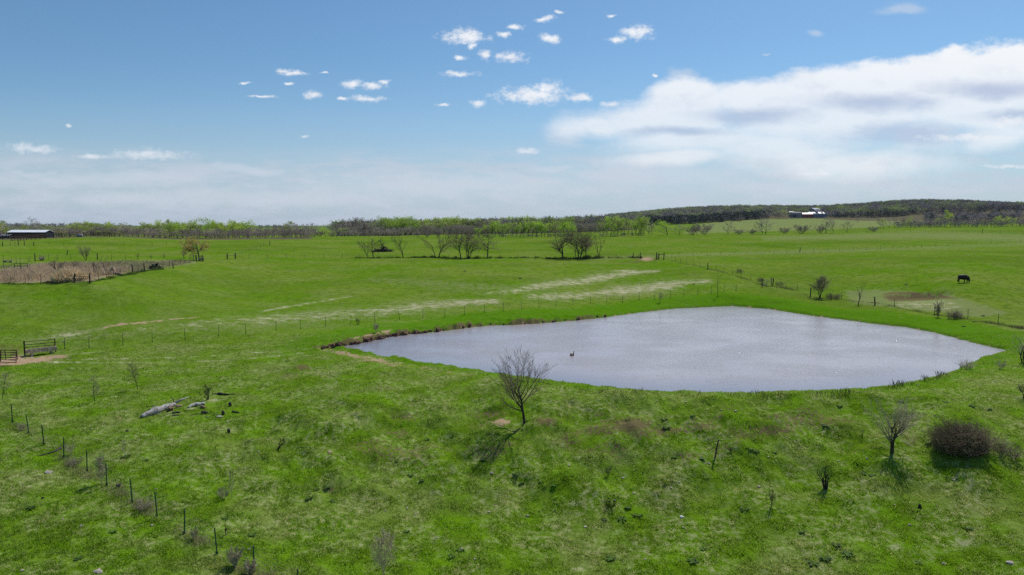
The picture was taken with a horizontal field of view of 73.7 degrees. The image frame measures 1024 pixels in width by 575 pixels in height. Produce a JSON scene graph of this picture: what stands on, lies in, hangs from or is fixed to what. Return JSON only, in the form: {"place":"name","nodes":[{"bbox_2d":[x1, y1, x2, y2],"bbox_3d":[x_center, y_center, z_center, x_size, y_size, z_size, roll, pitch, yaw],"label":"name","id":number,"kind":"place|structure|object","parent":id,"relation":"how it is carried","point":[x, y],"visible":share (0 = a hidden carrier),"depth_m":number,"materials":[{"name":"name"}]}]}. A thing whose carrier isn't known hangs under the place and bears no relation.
{"place":"outdoors","nodes":[
{"label":"outdoors","id":0,"kind":"place"},
{"bbox_2d":[1,266,163,285],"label":"rank grass","id":1,"kind":"structure","parent":0,"point":[112,277],"depth_m":108.84,"materials":[{"name":"plant"}]},
{"bbox_2d":[0,259,190,275],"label":"dry grass","id":2,"kind":"structure","parent":0,"point":[108,262],"depth_m":137.99,"materials":[{"name":"plant"}]},
{"bbox_2d":[354,255,491,258],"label":"rank grass","id":3,"kind":"structure","parent":0,"point":[454,257],"depth_m":191.03,"materials":[{"name":"plant"}]},
{"bbox_2d":[0,207,1023,574],"bbox_3d":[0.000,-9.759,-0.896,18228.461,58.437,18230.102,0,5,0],"label":"ground","id":4,"kind":"structure","parent":0,"point":[238,285],"depth_m":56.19,"materials":[{"name":"plant"}]},
{"bbox_2d":[0,372,10,397],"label":"sapling","id":5,"kind":"object","parent":4,"relation":"on","point":[4,382],"visible":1,"depth_m":57.43,"materials":[{"name":"brown plant"}]},
{"bbox_2d":[0,350,16,362],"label":"pipe fence","id":6,"kind":"object","parent":4,"relation":"on","point":[9,357],"visible":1,"depth_m":70.95,"materials":[{"name":"metal"}]},
{"bbox_2d":[0,234,40,238],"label":"pipe corral","id":7,"kind":"object","parent":4,"relation":"on","point":[28,235],"visible":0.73,"depth_m":262.29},
{"bbox_2d":[14,218,39,228],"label":"bare tree","id":8,"kind":"object","parent":4,"relation":"on","point":[29,222],"visible":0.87,"depth_m":370.17,"materials":[{"name":"grey plant"}]},
{"bbox_2d":[11,234,44,240],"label":"pipe corral","id":9,"kind":"object","parent":4,"relation":"on","point":[35,238],"visible":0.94,"depth_m":250.06,"materials":[{"name":"metal"}]},
{"bbox_2d":[7,230,53,237],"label":"cattle shed","id":10,"kind":"structure","parent":4,"relation":"on","point":[49,233],"depth_m":282.88,"materials":[{"name":"metal"}]},
{"bbox_2d":[23,339,55,355],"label":"pipe fence","id":11,"kind":"object","parent":4,"relation":"on","point":[54,342],"visible":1,"depth_m":75.64,"materials":[{"name":"metal"}]},
{"bbox_2d":[25,346,56,355],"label":"concrete trough","id":12,"kind":"object","parent":4,"relation":"on","point":[51,349],"visible":1,"depth_m":75.47,"materials":[{"name":"concrete"}]},
{"bbox_2d":[48,260,65,269],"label":"bare tree","id":13,"kind":"object","parent":4,"relation":"on","point":[58,265],"visible":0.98,"depth_m":116.80,"materials":[{"name":"brown plant"}]},
{"bbox_2d":[45,232,77,237],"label":"pipe corral","id":14,"kind":"object","parent":4,"relation":"on","point":[61,234],"visible":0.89,"depth_m":270.99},
{"bbox_2d":[0,261,134,281],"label":"dry reeds","id":15,"kind":"object","parent":4,"relation":"on","point":[30,272],"visible":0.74,"depth_m":112.94,"materials":[{"name":"plant"}]},
{"bbox_2d":[47,267,88,282],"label":"straw tuft","id":16,"kind":"object","parent":4,"relation":"on","point":[65,275],"visible":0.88,"depth_m":104.52,"materials":[{"name":"plant"}]},
{"bbox_2d":[64,442,76,454],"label":"twig bush","id":17,"kind":"object","parent":4,"relation":"on","point":[68,448],"visible":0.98,"depth_m":46.11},
{"bbox_2d":[65,455,84,466],"bbox_3d":[-28.673,11.432,44.754,1.227,0.658,1.111,0,5,0],"label":"twig bush","id":18,"kind":"object","parent":4,"relation":"on","point":[73,462],"visible":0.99,"depth_m":44.75,"materials":[{"name":"plant"}]},
{"bbox_2d":[75,245,89,259],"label":"bare tree","id":19,"kind":"object","parent":4,"relation":"on","point":[85,251],"visible":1,"depth_m":147.15,"materials":[{"name":"brown plant"}]},
{"bbox_2d":[78,221,101,235],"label":"leafy tree","id":20,"kind":"object","parent":4,"relation":"on","point":[89,224],"visible":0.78,"depth_m":340.14,"materials":[{"name":"green plant"}]},
{"bbox_2d":[88,375,101,400],"bbox_3d":[-34.970,8.372,57.232,1.208,2.333,1.026,0,5,0],"label":"sapling","id":21,"kind":"object","parent":4,"relation":"on","point":[95,382],"visible":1,"depth_m":57.17,"materials":[{"name":"brown plant"}]},
{"bbox_2d":[3,253,187,264],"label":"wire fence","id":22,"kind":"object","parent":4,"relation":"on","point":[70,257],"visible":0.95,"depth_m":151.92,"materials":[{"name":"green paint"}]},
{"bbox_2d":[83,232,114,236],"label":"pipe corral","id":23,"kind":"object","parent":4,"relation":"on","point":[109,233],"visible":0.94,"depth_m":281.18,"materials":[{"name":"metal"}]},
{"bbox_2d":[93,453,107,481],"bbox_3d":[-25.531,11.146,42.434,0.860,2.124,0.952,-2,6,-24],"label":"dry weed","id":24,"kind":"object","parent":4,"relation":"on","point":[100,466],"visible":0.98,"depth_m":42.36,"materials":[{"name":"plant"}]},
{"bbox_2d":[10,255,196,283],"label":"wire fence","id":25,"kind":"object","parent":4,"relation":"on","point":[111,272],"visible":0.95,"depth_m":109.05,"materials":[{"name":"brown wood"}]},
{"bbox_2d":[124,362,139,388],"bbox_3d":[-33.473,7.711,60.275,1.677,2.740,1.173,1,5,11],"label":"sapling","id":26,"kind":"object","parent":4,"relation":"on","point":[133,377],"visible":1,"depth_m":60.28,"materials":[{"name":"brown plant"}]},
{"bbox_2d":[0,411,277,574],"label":"weedy strip","id":27,"kind":"object","parent":4,"relation":"on","point":[154,508],"visible":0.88,"depth_m":40.11,"materials":[{"name":"plant"}]},
{"bbox_2d":[131,496,154,510],"bbox_3d":[-21.156,12.495,39.249,1.118,0.708,1.181,-1,5,-9],"label":"twig bush","id":28,"kind":"object","parent":4,"relation":"on","point":[142,505],"visible":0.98,"depth_m":39.10,"materials":[{"name":"plant"}]},
{"bbox_2d":[1,403,297,574],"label":"wire fence","id":29,"kind":"object","parent":4,"relation":"on","point":[132,500],"visible":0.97,"depth_m":39.84,"materials":[{"name":"metal"}]},
{"bbox_2d":[144,220,165,237],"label":"leafy tree","id":30,"kind":"object","parent":4,"relation":"on","point":[158,222],"visible":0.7,"depth_m":341.13,"materials":[{"name":"green plant"}]},
{"bbox_2d":[5,222,305,229],"bbox_3d":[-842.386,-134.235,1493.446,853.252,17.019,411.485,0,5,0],"label":"wood","id":31,"kind":"object","parent":4,"relation":"on","point":[62,225],"visible":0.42,"depth_m":1391.73,"materials":[{"name":"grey plant"}]},
{"bbox_2d":[0,226,318,238],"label":"underbrush","id":32,"kind":"object","parent":4,"relation":"on","point":[286,232],"visible":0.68,"depth_m":333.35,"materials":[{"name":"green plant"}]},
{"bbox_2d":[140,395,187,417],"bbox_3d":[-28.072,9.456,54.782,1.096,1.083,4.056,3,6,29],"label":"fallen log","id":33,"kind":"object","parent":4,"relation":"on","point":[155,410],"visible":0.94,"depth_m":54.15,"materials":[{"name":"grey wood"}]},
{"bbox_2d":[162,221,189,237],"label":"leafy tree","id":34,"kind":"object","parent":4,"relation":"on","point":[179,227],"visible":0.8,"depth_m":336.19,"materials":[{"name":"green plant"}]},
{"bbox_2d":[178,236,209,260],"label":"blossoming tree","id":35,"kind":"object","parent":4,"relation":"on","point":[189,245],"visible":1,"depth_m":165.81,"materials":[{"name":"brown plant"}]},
{"bbox_2d":[187,402,204,407],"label":"fallen branch","id":36,"kind":"object","parent":4,"relation":"on","point":[196,404],"visible":0.95,"depth_m":55.61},
{"bbox_2d":[186,220,206,237],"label":"leafy tree","id":37,"kind":"object","parent":4,"relation":"on","point":[194,223],"visible":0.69,"depth_m":352.82,"materials":[{"name":"green plant"}]},
{"bbox_2d":[199,384,211,399],"bbox_3d":[-25.745,8.796,57.316,1.005,1.434,1.276,-5,7,-42],"label":"thorn bush","id":38,"kind":"object","parent":4,"relation":"on","point":[208,389],"visible":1,"depth_m":57.41,"materials":[{"name":"brown plant"}]},
{"bbox_2d":[198,222,216,236],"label":"leafy tree","id":39,"kind":"object","parent":4,"relation":"on","point":[206,227],"visible":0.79,"depth_m":342.79,"materials":[{"name":"green plant"}]},
{"bbox_2d":[196,216,220,237],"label":"leafy tree","id":40,"kind":"object","parent":4,"relation":"on","point":[207,221],"visible":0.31,"depth_m":351.28,"materials":[{"name":"green plant"}]},
{"bbox_2d":[211,221,230,237],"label":"leafy tree","id":41,"kind":"object","parent":4,"relation":"on","point":[227,228],"visible":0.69,"depth_m":347.61,"materials":[{"name":"green plant"}]},
{"bbox_2d":[216,486,231,497],"bbox_3d":[-17.333,12.380,41.054,0.813,0.741,1.131,0,5,0],"label":"twig bush","id":42,"kind":"object","parent":4,"relation":"on","point":[220,490],"visible":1,"depth_m":41.11,"materials":[{"name":"plant"}]},
{"bbox_2d":[224,220,241,232],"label":"leafy tree","id":43,"kind":"object","parent":4,"relation":"on","point":[234,224],"visible":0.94,"depth_m":348.08,"materials":[{"name":"green plant"}]},
{"bbox_2d":[225,546,243,565],"bbox_3d":[-13.762,13.391,33.924,0.708,1.045,0.737,1,5,9],"label":"twig bush","id":44,"kind":"object","parent":4,"relation":"on","point":[234,558],"visible":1,"depth_m":33.77,"materials":[{"name":"plant"}]},
{"bbox_2d":[224,220,258,229],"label":"leafy tree","id":45,"kind":"object","parent":4,"relation":"on","point":[245,224],"visible":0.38,"depth_m":367.91,"materials":[{"name":"green plant"}]},
{"bbox_2d":[244,557,257,574],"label":"twig bush","id":46,"kind":"object","parent":4,"relation":"on","point":[248,566],"visible":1,"depth_m":33.39,"materials":[{"name":"plant"}]},
{"bbox_2d":[362,238,381,256],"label":"bare tree","id":47,"kind":"object","parent":4,"relation":"on","point":[371,242],"visible":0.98,"depth_m":191.19,"materials":[{"name":"brown plant"}]},
{"bbox_2d":[366,526,398,574],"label":"sapling","id":48,"kind":"object","parent":4,"relation":"on","point":[385,552],"visible":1,"depth_m":33.99,"materials":[{"name":"plant"}]},
{"bbox_2d":[373,246,395,251],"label":"brush pile","id":49,"kind":"object","parent":4,"relation":"on","point":[386,249],"visible":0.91,"depth_m":217.90,"materials":[{"name":"brown plant"}]},
{"bbox_2d":[373,216,399,235],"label":"leafy tree","id":50,"kind":"object","parent":4,"relation":"on","point":[388,222],"visible":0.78,"depth_m":474.23,"materials":[{"name":"green plant"}]},
{"bbox_2d":[64,285,730,347],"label":"wire fence","id":51,"kind":"object","parent":4,"relation":"on","point":[391,318],"visible":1,"depth_m":96.33,"materials":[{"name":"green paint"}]},
{"bbox_2d":[380,216,414,235],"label":"leafy tree","id":52,"kind":"object","parent":4,"relation":"on","point":[406,221],"visible":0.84,"depth_m":474.91,"materials":[{"name":"green plant"}]},
{"bbox_2d":[391,235,406,257],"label":"bare tree","id":53,"kind":"object","parent":4,"relation":"on","point":[400,248],"visible":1,"depth_m":189.45,"materials":[{"name":"brown plant"}]},
{"bbox_2d":[405,219,423,232],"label":"leafy tree","id":54,"kind":"object","parent":4,"relation":"on","point":[412,223],"visible":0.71,"depth_m":477.33,"materials":[{"name":"green plant"}]},
{"bbox_2d":[235,252,640,258],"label":"wire fence","id":55,"kind":"object","parent":4,"relation":"on","point":[481,256],"visible":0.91,"depth_m":190.81,"materials":[{"name":"brown wood"}]},
{"bbox_2d":[427,218,448,229],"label":"budding tree","id":56,"kind":"object","parent":4,"relation":"on","point":[437,220],"visible":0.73,"depth_m":484.69,"materials":[{"name":"green plant"}]},
{"bbox_2d":[436,231,455,255],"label":"bare tree","id":57,"kind":"object","parent":4,"relation":"on","point":[447,243],"visible":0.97,"depth_m":194.75,"materials":[{"name":"brown plant"}]},
{"bbox_2d":[451,231,465,257],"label":"bare tree","id":58,"kind":"object","parent":4,"relation":"on","point":[460,239],"visible":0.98,"depth_m":191.61,"materials":[{"name":"brown plant"}]},
{"bbox_2d":[457,227,485,256],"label":"bare tree","id":59,"kind":"object","parent":4,"relation":"on","point":[468,237],"visible":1,"depth_m":190.90,"materials":[{"name":"brown plant"}]},
{"bbox_2d":[336,222,612,235],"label":"underbrush","id":60,"kind":"object","parent":4,"relation":"on","point":[408,230],"visible":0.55,"depth_m":452.99,"materials":[{"name":"brown plant"}]},
{"bbox_2d":[323,212,637,235],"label":"back wood","id":61,"kind":"object","parent":4,"relation":"on","point":[586,218],"visible":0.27,"depth_m":508.49,"materials":[{"name":"green plant"}]},
{"bbox_2d":[474,229,499,256],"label":"bare tree","id":62,"kind":"object","parent":4,"relation":"on","point":[489,242],"visible":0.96,"depth_m":193.53,"materials":[{"name":"brown plant"}]},
{"bbox_2d":[484,220,502,233],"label":"leafy tree","id":63,"kind":"object","parent":4,"relation":"on","point":[493,227],"visible":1,"depth_m":348.51,"materials":[{"name":"green plant"}]},
{"bbox_2d":[494,222,513,234],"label":"leafy tree","id":64,"kind":"object","parent":4,"relation":"on","point":[508,225],"visible":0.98,"depth_m":349.78,"materials":[{"name":"green plant"}]},
{"bbox_2d":[477,345,556,423],"bbox_3d":[0.617,7.027,49.686,5.434,6.127,5.297,1,5,15],"label":"bare tree","id":65,"kind":"object","parent":4,"relation":"on","point":[510,378],"visible":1,"depth_m":49.92,"materials":[{"name":"brown plant"}]},
{"bbox_2d":[529,221,544,236],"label":"leafy tree","id":66,"kind":"object","parent":4,"relation":"on","point":[534,226],"visible":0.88,"depth_m":347.53,"materials":[{"name":"green plant"}]},
{"bbox_2d":[545,221,565,236],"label":"budding tree","id":67,"kind":"object","parent":4,"relation":"on","point":[552,226],"visible":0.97,"depth_m":345.55,"materials":[{"name":"green plant"}]},
{"bbox_2d":[480,232,643,236],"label":"underbrush","id":68,"kind":"object","parent":4,"relation":"on","point":[562,234],"visible":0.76,"depth_m":347.40,"materials":[{"name":"plant"}]},
{"bbox_2d":[549,227,576,256],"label":"bare tree","id":69,"kind":"object","parent":4,"relation":"on","point":[560,247],"visible":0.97,"depth_m":189.38,"materials":[{"name":"brown plant"}]},
{"bbox_2d":[561,221,575,234],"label":"leafy tree","id":70,"kind":"object","parent":4,"relation":"on","point":[571,228],"visible":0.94,"depth_m":348.67,"materials":[{"name":"green plant"}]},
{"bbox_2d":[566,227,599,258],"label":"bare tree","id":71,"kind":"object","parent":4,"relation":"on","point":[578,241],"visible":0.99,"depth_m":188.56,"materials":[{"name":"brown plant"}]},
{"bbox_2d":[603,219,613,232],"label":"leafy tree","id":72,"kind":"object","parent":4,"relation":"on","point":[607,227],"visible":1,"depth_m":331.02,"materials":[{"name":"green plant"}]},
{"bbox_2d":[606,217,625,235],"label":"budding tree","id":73,"kind":"object","parent":4,"relation":"on","point":[618,220],"visible":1,"depth_m":331.41,"materials":[{"name":"green plant"}]},
{"bbox_2d":[624,217,632,234],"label":"budding tree","id":74,"kind":"object","parent":4,"relation":"on","point":[629,224],"visible":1,"depth_m":333.20,"materials":[{"name":"green plant"}]},
{"bbox_2d":[632,216,644,235],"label":"leafy tree","id":75,"kind":"object","parent":4,"relation":"on","point":[637,223],"visible":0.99,"depth_m":330.25,"materials":[{"name":"green plant"}]},
{"bbox_2d":[635,216,655,235],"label":"budding tree","id":76,"kind":"object","parent":4,"relation":"on","point":[646,219],"visible":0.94,"depth_m":332.53,"materials":[{"name":"green plant"}]},
{"bbox_2d":[653,219,673,234],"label":"leafy tree","id":77,"kind":"object","parent":4,"relation":"on","point":[663,222],"visible":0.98,"depth_m":334.92,"materials":[{"name":"green plant"}]},
{"bbox_2d":[685,224,700,234],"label":"thicket","id":78,"kind":"object","parent":4,"relation":"on","point":[692,230],"visible":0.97,"depth_m":340.52,"materials":[{"name":"brown plant"}]},
{"bbox_2d":[694,223,713,234],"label":"thicket","id":79,"kind":"object","parent":4,"relation":"on","point":[704,230],"visible":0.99,"depth_m":340.18,"materials":[{"name":"brown plant"}]},
{"bbox_2d":[646,209,771,224],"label":"cedar belt","id":80,"kind":"object","parent":4,"relation":"on","point":[702,217],"visible":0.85,"depth_m":995.75,"materials":[{"name":"plant"}]},
{"bbox_2d":[508,371,946,398],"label":"shore stalks","id":81,"kind":"object","parent":4,"relation":"on","point":[903,383],"visible":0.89,"depth_m":54.08,"materials":[{"name":"plant"}]},
{"bbox_2d":[608,203,850,219],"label":"hill wood","id":82,"kind":"object","parent":4,"relation":"on","point":[711,209],"visible":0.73,"depth_m":1220.42,"materials":[{"name":"green plant"}]},
{"bbox_2d":[677,262,793,289],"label":"weedy strip","id":83,"kind":"object","parent":4,"relation":"on","point":[786,288],"visible":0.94,"depth_m":137.92,"materials":[{"name":"plant"}]},
{"bbox_2d":[790,212,801,217],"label":"open shed","id":84,"kind":"structure","parent":4,"relation":"on","point":[796,215],"depth_m":1084.23,"materials":[{"name":"metal"}]},
{"bbox_2d":[793,224,812,233],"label":"scrub clump","id":85,"kind":"object","parent":4,"relation":"on","point":[800,228],"visible":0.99,"depth_m":343.06,"materials":[{"name":"brown plant"}]},
{"bbox_2d":[802,213,812,217],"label":"barn","id":86,"kind":"structure","parent":4,"relation":"on","point":[807,215],"depth_m":1084.23,"materials":[{"name":"white metal"}]},
{"bbox_2d":[806,272,831,297],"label":"bare shrub","id":87,"kind":"object","parent":4,"relation":"on","point":[821,281],"visible":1,"depth_m":121.25,"materials":[{"name":"brown plant"}]},
{"bbox_2d":[813,214,826,217],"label":"long barn","id":88,"kind":"structure","parent":4,"relation":"on","point":[819,215],"depth_m":1094.03,"materials":[{"name":"blue metal"}]},
{"bbox_2d":[816,466,831,489],"bbox_3d":[19.625,11.840,42.843,0.797,1.567,0.897,-4,6,-35],"label":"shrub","id":89,"kind":"object","parent":4,"relation":"on","point":[825,485],"visible":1,"depth_m":42.71,"materials":[{"name":"brown plant"}]},
{"bbox_2d":[824,293,841,298],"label":"bramble patch","id":90,"kind":"object","parent":4,"relation":"on","point":[831,297],"visible":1,"depth_m":119.94,"materials":[{"name":"plant"}]},
{"bbox_2d":[682,240,1017,255],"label":"wire fence","id":91,"kind":"object","parent":4,"relation":"on","point":[861,247],"visible":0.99,"depth_m":220.88,"materials":[{"name":"brown wood"}]},
{"bbox_2d":[858,393,925,453],"bbox_3d":[25.292,8.957,45.551,3.294,4.140,3.691,-2,6,-22],"label":"bare tree","id":92,"kind":"object","parent":4,"relation":"on","point":[902,427],"visible":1,"depth_m":45.26,"materials":[{"name":"brown plant"}]},
{"bbox_2d":[772,278,1023,325],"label":"wire fence","id":93,"kind":"object","parent":4,"relation":"on","point":[880,302],"visible":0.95,"depth_m":109.65,"materials":[{"name":"brown wood"}]},
{"bbox_2d":[793,293,1023,328],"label":"weedy strip","id":94,"kind":"object","parent":4,"relation":"on","point":[1011,326],"visible":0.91,"depth_m":95.27,"materials":[{"name":"plant"}]},
{"bbox_2d":[821,204,1023,217],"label":"cedar belt","id":95,"kind":"object","parent":4,"relation":"on","point":[888,213],"visible":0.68,"depth_m":1107.68,"materials":[{"name":"plant"}]},
{"bbox_2d":[828,198,1023,216],"bbox_3d":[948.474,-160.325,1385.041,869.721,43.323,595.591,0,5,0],"label":"hill wood","id":96,"kind":"object","parent":4,"relation":"on","point":[873,207],"visible":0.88,"depth_m":1139.43,"materials":[{"name":"green plant"}]},
{"bbox_2d":[933,300,943,315],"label":"bare shrub","id":97,"kind":"object","parent":4,"relation":"on","point":[938,309],"visible":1,"depth_m":97.25,"materials":[{"name":"brown plant"}]},
{"bbox_2d":[946,310,965,317],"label":"bramble patch","id":98,"kind":"object","parent":4,"relation":"on","point":[956,315],"visible":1,"depth_m":95.58,"materials":[{"name":"plant"}]},
{"bbox_2d":[893,219,1023,227],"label":"underbrush","id":99,"kind":"object","parent":4,"relation":"on","point":[927,223],"visible":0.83,"depth_m":420.74,"materials":[{"name":"plant"}]},
{"bbox_2d":[919,411,1007,457],"bbox_3d":[29.611,9.690,44.864,4.916,2.491,4.866,-5,7,-44],"label":"bramble bush","id":100,"kind":"object","parent":4,"relation":"on","point":[955,439],"visible":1,"depth_m":44.44,"materials":[{"name":"plant"}]},
{"bbox_2d":[957,274,969,281],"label":"cow","id":101,"kind":"object","parent":4,"relation":"on","point":[964,277],"visible":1,"depth_m":118.56},
{"bbox_2d":[955,359,975,368],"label":"dry weeds","id":102,"kind":"object","parent":4,"relation":"on","point":[970,365],"visible":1,"depth_m":64.93,"materials":[{"name":"plant"}]},
{"bbox_2d":[921,208,1023,221],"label":"wood","id":103,"kind":"object","parent":4,"relation":"on","point":[966,216],"visible":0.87,"depth_m":977.91,"materials":[{"name":"green plant"}]},
{"bbox_2d":[990,436,1022,459],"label":"bare bush","id":104,"kind":"object","parent":4,"relation":"on","point":[1006,450],"visible":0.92,"depth_m":44.37,"materials":[{"name":"plant"}]},
{"bbox_2d":[1009,335,1023,362],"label":"bare tree","id":105,"kind":"object","parent":4,"relation":"on","point":[1021,347],"visible":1,"depth_m":66.58,"materials":[{"name":"brown plant"}]},
{"bbox_2d":[0,0,1023,225],"label":"sky","id":106,"kind":"structure","parent":0,"point":[132,112],"materials":[{"name":"blue"}]},
{"bbox_2d":[495,254,604,259],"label":"rank grass","id":107,"kind":"structure","parent":0,"point":[586,257],"depth_m":189.36,"materials":[{"name":"plant"}]},
{"bbox_2d":[345,306,1004,392],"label":"pond","id":108,"kind":"structure","parent":0,"point":[725,348],"depth_m":76.39,"materials":[{"name":"liquid"}]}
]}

